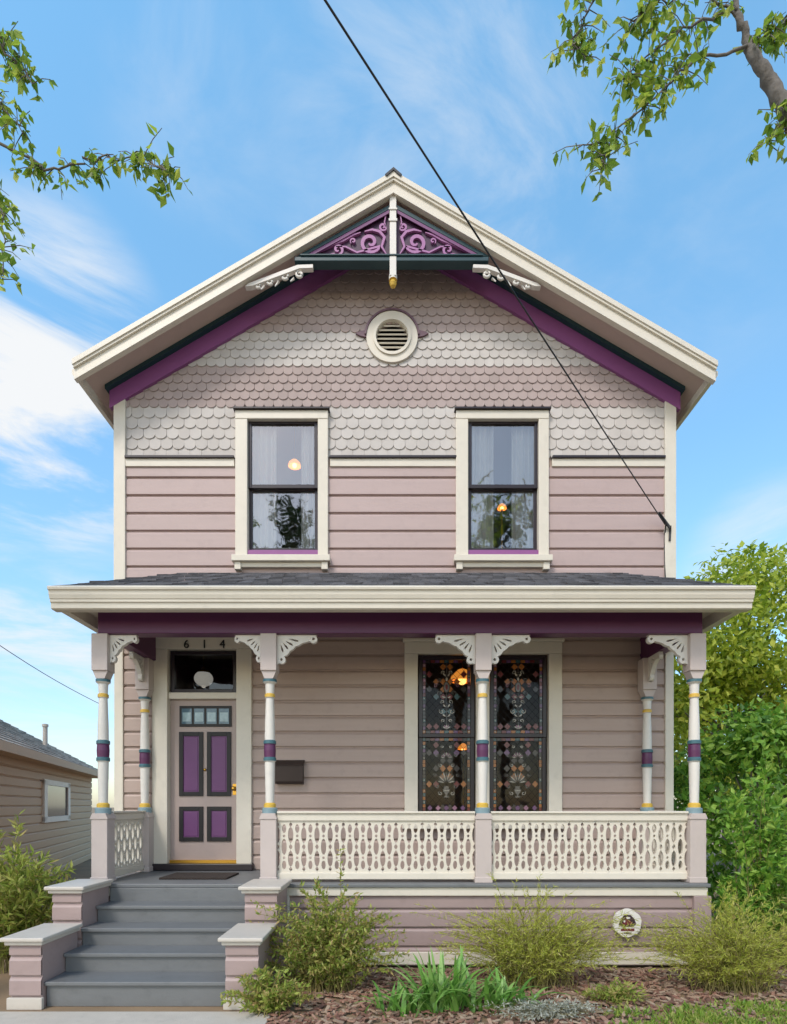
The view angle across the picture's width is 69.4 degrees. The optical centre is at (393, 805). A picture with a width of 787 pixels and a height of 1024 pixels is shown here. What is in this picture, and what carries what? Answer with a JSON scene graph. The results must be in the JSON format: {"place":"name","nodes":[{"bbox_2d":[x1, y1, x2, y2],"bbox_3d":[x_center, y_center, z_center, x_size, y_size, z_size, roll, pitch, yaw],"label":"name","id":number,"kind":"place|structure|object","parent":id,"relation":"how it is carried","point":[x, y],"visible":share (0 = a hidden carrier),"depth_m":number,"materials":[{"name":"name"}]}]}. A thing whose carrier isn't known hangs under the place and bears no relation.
{"place":"outdoors","nodes":[
{"label":"outdoors","id":0,"kind":"place"},
{"bbox_2d":[0,719,97,879],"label":"neighbour house","id":1,"kind":"structure","parent":0,"point":[45,787],"depth_m":13.09,"materials":[{"name":"beige paint"}]},
{"bbox_2d":[41,779,70,822],"bbox_3d":[-8.318,-0.105,14.051,0.070,0.990,2.580,0,0,-18],"label":"window","id":2,"kind":"structure","parent":1,"relation":"in","point":[56,795],"depth_m":13.90,"materials":[{"name":"white paint"}]},
{"bbox_2d":[0,645,98,703],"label":"distant cable","id":3,"kind":"object","parent":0,"point":[47,675],"visible":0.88,"depth_m":30.61,"materials":[{"name":"rubber"}]},
{"bbox_2d":[0,1012,271,1023],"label":"path","id":4,"kind":"structure","parent":0,"point":[127,1018],"depth_m":4.56,"materials":[{"name":"concrete"}]},
{"bbox_2d":[0,808,786,1023],"bbox_3d":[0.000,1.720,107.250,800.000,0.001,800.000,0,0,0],"label":"ground","id":5,"kind":"structure","parent":0,"point":[82,870],"depth_m":4.94,"materials":[{"name":"soil"}]},
{"bbox_2d":[0,810,75,973],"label":"feathery shrub","id":6,"kind":"object","parent":5,"relation":"on","point":[21,904],"visible":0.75,"depth_m":5.86,"materials":[{"name":"green plant"}]},
{"bbox_2d":[0,21,192,295],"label":"street tree","id":7,"kind":"object","parent":5,"relation":"on","point":[20,74],"visible":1,"depth_m":4.04,"materials":[{"name":"green plant"}]},
{"bbox_2d":[219,965,321,1017],"bbox_3d":[-1.014,1.522,4.688,0.843,0.403,0.452,0,0,0],"label":"loose shrub","id":8,"kind":"object","parent":5,"relation":"on","point":[269,996],"visible":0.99,"depth_m":4.65,"materials":[{"name":"green plant"}]},
{"bbox_2d":[248,848,409,998],"bbox_3d":[-0.699,1.055,5.281,1.714,1.335,0.952,0,0,0],"label":"loose shrub","id":9,"kind":"object","parent":5,"relation":"on","point":[326,955],"visible":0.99,"depth_m":5.16,"materials":[{"name":"green plant"}]},
{"bbox_2d":[0,167,755,1009],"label":"victorian house","id":10,"kind":"structure","parent":5,"relation":"on","point":[382,337],"depth_m":7.19,"materials":[{"name":"beige paint"}]},
{"bbox_2d":[159,872,238,879],"bbox_3d":[-2.225,0.809,6.540,0.750,0.019,0.520,0,0,0],"label":"doormat","id":11,"kind":"object","parent":10,"relation":"on","point":[201,875],"visible":1,"depth_m":6.50,"materials":[{"name":"black rubber"}]},
{"bbox_2d":[170,700,235,862],"bbox_3d":[-2.423,-0.312,7.263,0.870,2.083,0.124,0,0,0],"label":"front door","id":12,"kind":"structure","parent":10,"relation":"in","point":[203,732],"depth_m":7.27,"materials":[{"name":"beige paint"}]},
{"bbox_2d":[194,656,212,687],"bbox_3d":[-2.573,-2.040,7.700,0.246,0.880,0.246,0,0,0],"label":"hall lamp","id":13,"kind":"object","parent":10,"relation":"hanging from","point":[203,677],"visible":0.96,"depth_m":7.62,"materials":[{"name":"white glass"}]},
{"bbox_2d":[171,651,235,691],"bbox_3d":[-2.423,-1.707,7.280,0.846,0.526,0.060,0,0,0],"label":"transom window","id":14,"kind":"structure","parent":10,"relation":"in","point":[173,653],"depth_m":7.25,"materials":[{"name":"black paint"}]},
{"bbox_2d":[252,426,275,547],"bbox_3d":[-1.733,-4.085,7.353,0.501,1.752,0.058,0,0,0],"label":"curtain","id":15,"kind":"object","parent":10,"relation":"hanging from","point":[264,472],"visible":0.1,"depth_m":7.34,"materials":[{"name":"white fabric"}]},
{"bbox_2d":[231,406,330,571],"bbox_3d":[-1.414,-3.995,7.213,1.234,2.046,0.207,0,0,0],"label":"sash window","id":16,"kind":"structure","parent":10,"relation":"in","point":[245,556],"depth_m":7.18,"materials":[{"name":"black paint"}]},
{"bbox_2d":[275,760,304,783],"bbox_3d":[-1.311,-0.427,7.159,0.366,0.306,0.121,0,0,0],"label":"mailbox","id":17,"kind":"object","parent":10,"relation":"attached to","point":[289,771],"visible":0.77,"depth_m":7.11,"materials":[{"name":"metal"}]},
{"bbox_2d":[288,426,300,469],"bbox_3d":[-1.367,-4.973,7.850,0.174,0.614,0.174,0,0,0],"label":"pendant lamp","id":18,"kind":"object","parent":10,"relation":"hanging from","point":[294,464],"visible":0.88,"depth_m":7.84,"materials":[{"name":"beige glass"}]},
{"bbox_2d":[301,426,314,547],"bbox_3d":[-1.060,-4.085,7.353,0.330,1.752,0.058,0,0,0],"label":"curtain","id":19,"kind":"object","parent":10,"relation":"hanging from","point":[307,498],"visible":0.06,"depth_m":7.35,"materials":[{"name":"white fabric"}]},
{"bbox_2d":[471,426,493,547],"bbox_3d":[1.096,-4.085,7.353,0.452,1.752,0.058,0,0,0],"label":"curtain","id":20,"kind":"object","parent":10,"relation":"hanging from","point":[482,519],"visible":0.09,"depth_m":7.35,"materials":[{"name":"white fabric"}]},
{"bbox_2d":[402,638,564,828],"bbox_3d":[1.136,-0.907,7.207,2.054,2.398,0.195,0,0,0],"label":"stained glass window","id":21,"kind":"structure","parent":10,"relation":"in","point":[524,700],"depth_m":7.25,"materials":[{"name":"glass"}]},
{"bbox_2d":[324,0,670,576],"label":"power cable","id":22,"kind":"object","parent":10,"relation":"attached to","point":[664,520],"visible":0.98,"depth_m":4.19,"materials":[{"name":"rubber"}]},
{"bbox_2d":[497,503,505,547],"bbox_3d":[1.498,-3.406,7.850,0.280,1.531,0.280,0,0,0],"label":"standing lamp","id":23,"kind":"object","parent":10,"relation":"in","point":[501,507],"visible":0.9,"depth_m":7.84,"materials":[{"name":"gold metal"}]},
{"bbox_2d":[453,406,552,571],"bbox_3d":[1.378,-3.995,7.213,1.234,2.046,0.207,0,0,0],"label":"sash window","id":24,"kind":"structure","parent":10,"relation":"in","point":[466,557],"depth_m":7.18,"materials":[{"name":"black paint"}]},
{"bbox_2d":[511,426,533,547],"bbox_3d":[1.721,-4.085,7.353,0.452,1.752,0.058,0,0,0],"label":"curtain","id":25,"kind":"object","parent":10,"relation":"hanging from","point":[522,454],"visible":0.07,"depth_m":7.35,"materials":[{"name":"white fabric"}]},
{"bbox_2d":[612,908,640,936],"bbox_3d":[2.449,1.230,5.960,0.291,0.299,0.041,0,0,0],"label":"vent","id":26,"kind":"object","parent":10,"relation":"attached to","point":[628,911],"visible":0.72,"depth_m":5.95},
{"bbox_2d":[265,966,786,1023],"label":"bark mulch","id":27,"kind":"object","parent":5,"relation":"on","point":[672,993],"visible":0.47,"depth_m":4.96,"materials":[{"name":"brown wood"}]},
{"bbox_2d":[353,975,464,1020],"bbox_3d":[0.144,1.582,4.763,0.932,0.289,0.650,0,0,0],"label":"strap leaf plant","id":28,"kind":"object","parent":27,"relation":"on","point":[395,1003],"visible":0.81,"depth_m":4.69,"materials":[{"name":"green plant"}]},
{"bbox_2d":[383,945,499,1016],"bbox_3d":[0.442,1.443,4.687,1.142,0.566,0.969,0,0,0],"label":"strap leaf plant","id":29,"kind":"object","parent":27,"relation":"on","point":[440,995],"visible":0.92,"depth_m":4.72,"materials":[{"name":"green plant"}]},
{"bbox_2d":[459,966,570,1014],"bbox_3d":[0.972,1.530,4.797,0.819,0.393,0.770,0,0,-25],"label":"strap leaf plant","id":30,"kind":"object","parent":27,"relation":"on","point":[501,988],"visible":0.81,"depth_m":4.76,"materials":[{"name":"green plant"}]},
{"bbox_2d":[410,870,651,993],"bbox_3d":[1.303,1.165,5.353,2.329,1.114,0.965,0,0,0],"label":"feathery shrub","id":31,"kind":"object","parent":27,"relation":"on","point":[546,957],"visible":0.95,"depth_m":5.27,"materials":[{"name":"green plant"}]},
{"bbox_2d":[470,995,617,1021],"bbox_3d":[1.241,1.635,4.575,1.259,0.204,0.424,0,0,0],"label":"grey plant","id":32,"kind":"object","parent":5,"relation":"on","point":[554,1010],"visible":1,"depth_m":4.55,"materials":[{"name":"grey plant"}]},
{"bbox_2d":[574,977,652,1009],"bbox_3d":[1.904,1.605,4.902,0.542,0.257,0.451,0,0,-29],"label":"ground plant","id":33,"kind":"object","parent":5,"relation":"on","point":[612,993],"visible":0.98,"depth_m":4.88,"materials":[{"name":"green plant"}]},
{"bbox_2d":[543,0,786,201],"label":"street tree","id":34,"kind":"object","parent":5,"relation":"on","point":[772,39],"visible":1,"depth_m":4.04,"materials":[{"name":"green plant"}]},
{"bbox_2d":[598,996,786,1023],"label":"ground cover","id":35,"kind":"object","parent":5,"relation":"on","point":[701,1016],"visible":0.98,"depth_m":4.56,"materials":[{"name":"green plant"}]},
{"bbox_2d":[619,875,786,997],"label":"feathery shrub","id":36,"kind":"object","parent":5,"relation":"on","point":[738,961],"visible":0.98,"depth_m":5.17,"materials":[{"name":"green plant"}]},
{"bbox_2d":[674,696,786,931],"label":"tall bush","id":37,"kind":"object","parent":5,"relation":"on","point":[722,751],"visible":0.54,"depth_m":7.53,"materials":[{"name":"green plant"}]},
{"bbox_2d":[674,539,786,884],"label":"leafy tree","id":38,"kind":"object","parent":5,"relation":"on","point":[732,671],"visible":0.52,"depth_m":10.66,"materials":[{"name":"green plant"}]},
{"bbox_2d":[674,672,786,865],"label":"leafy tree","id":39,"kind":"object","parent":5,"relation":"on","point":[717,790],"visible":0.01,"depth_m":16.16,"materials":[{"name":"green plant"}]},
{"bbox_2d":[714,739,786,968],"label":"arching shrub","id":40,"kind":"object","parent":5,"relation":"on","point":[770,836],"visible":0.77,"depth_m":5.93,"materials":[{"name":"green plant"}]},
{"bbox_2d":[0,0,786,807],"label":"sky","id":41,"kind":"structure","parent":0,"point":[273,118],"materials":[{"name":"blue"}]},
{"bbox_2d":[716,894,786,967],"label":"ground plant","id":42,"kind":"object","parent":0,"point":[782,905],"visible":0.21,"depth_m":5.93,"materials":[{"name":"green plant"}]}
]}

